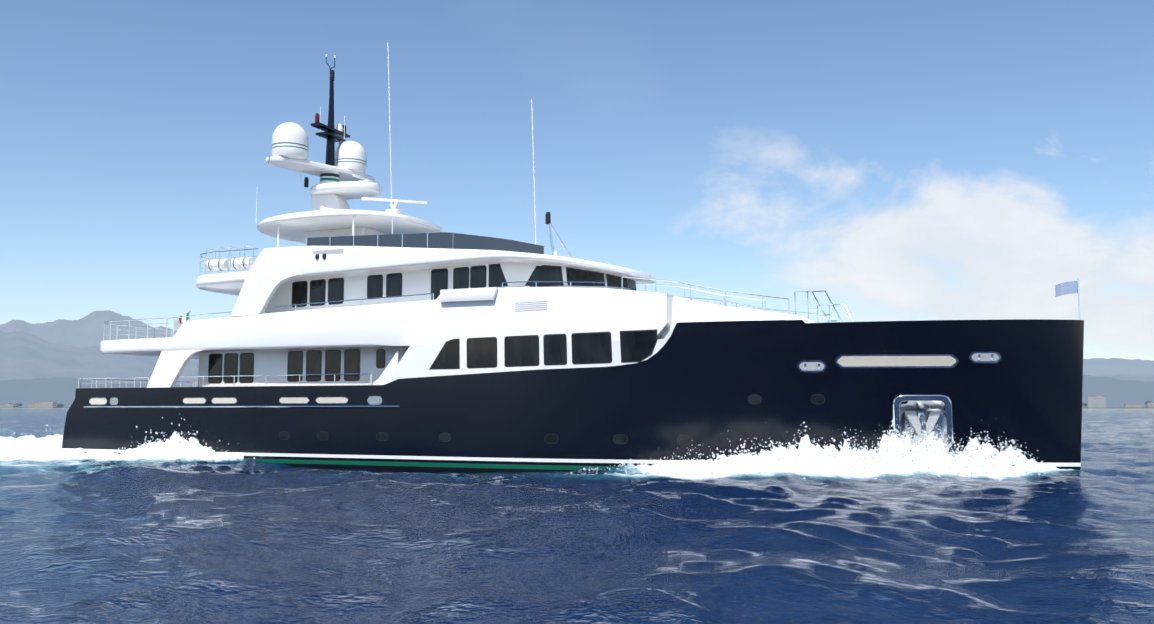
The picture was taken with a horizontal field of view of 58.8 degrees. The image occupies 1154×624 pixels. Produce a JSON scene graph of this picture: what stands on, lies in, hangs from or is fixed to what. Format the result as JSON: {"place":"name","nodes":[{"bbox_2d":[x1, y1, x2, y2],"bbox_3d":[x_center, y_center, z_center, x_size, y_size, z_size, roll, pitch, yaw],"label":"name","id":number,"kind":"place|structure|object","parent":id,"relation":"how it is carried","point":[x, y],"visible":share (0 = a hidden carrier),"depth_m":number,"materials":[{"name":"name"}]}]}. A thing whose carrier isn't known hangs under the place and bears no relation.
{"place":"outdoors","nodes":[
{"label":"outdoors","id":0,"kind":"place"},
{"bbox_2d":[0,409,1153,623],"bbox_3d":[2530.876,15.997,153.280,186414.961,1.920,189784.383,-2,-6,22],"label":"sea","id":1,"kind":"structure","parent":0,"point":[156,535],"depth_m":17.52,"materials":[{"name":"liquid"}]},
{"bbox_2d":[9,417,1045,480],"bbox_3d":[-11.127,5.413,45.456,58.008,2.360,19.831,-2,-6,22],"label":"spray","id":2,"kind":"object","parent":1,"relation":"on","point":[966,452],"visible":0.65,"depth_m":34.58,"materials":[{"name":"white liquid"}]},
{"bbox_2d":[62,43,1083,472],"bbox_3d":[-2.517,-2.422,43.484,42.960,20.240,9.120,-2,-6,22],"label":"motor yacht","id":3,"kind":"object","parent":1,"relation":"on","point":[394,339],"visible":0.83,"depth_m":38.76,"materials":[{"name":"black metal"}]},
{"bbox_2d":[0,331,1153,386],"bbox_3d":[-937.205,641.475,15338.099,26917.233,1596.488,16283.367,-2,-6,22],"label":"mountains","id":4,"kind":"structure","parent":0,"point":[24,355],"depth_m":16286.02,"materials":[{"name":"grey stone"}]},
{"bbox_2d":[0,310,1153,376],"bbox_3d":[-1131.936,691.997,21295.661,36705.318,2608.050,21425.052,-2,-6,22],"label":"mountains","id":5,"kind":"structure","parent":0,"point":[86,331],"depth_m":25076.75,"materials":[{"name":"grey stone"}]},
{"bbox_2d":[0,375,1153,407],"bbox_3d":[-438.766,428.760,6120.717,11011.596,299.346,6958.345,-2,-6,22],"label":"hills","id":6,"kind":"structure","parent":0,"point":[1113,391],"depth_m":5703.96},
{"bbox_2d":[0,395,1153,408],"bbox_3d":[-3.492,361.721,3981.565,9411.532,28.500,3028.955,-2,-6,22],"label":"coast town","id":7,"kind":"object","parent":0,"point":[1098,402],"visible":0.21,"depth_m":2084.18},
{"bbox_2d":[9,401,1149,407],"bbox_3d":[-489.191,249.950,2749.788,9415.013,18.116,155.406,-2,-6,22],"label":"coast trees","id":8,"kind":"object","parent":7,"relation":"on","point":[61,405],"visible":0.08,"depth_m":3149.74,"materials":[{"name":"green plant"}]},
{"bbox_2d":[0,0,1153,360],"label":"sky","id":9,"kind":"structure","parent":0,"point":[895,160],"materials":[{"name":"blue"}]}
]}

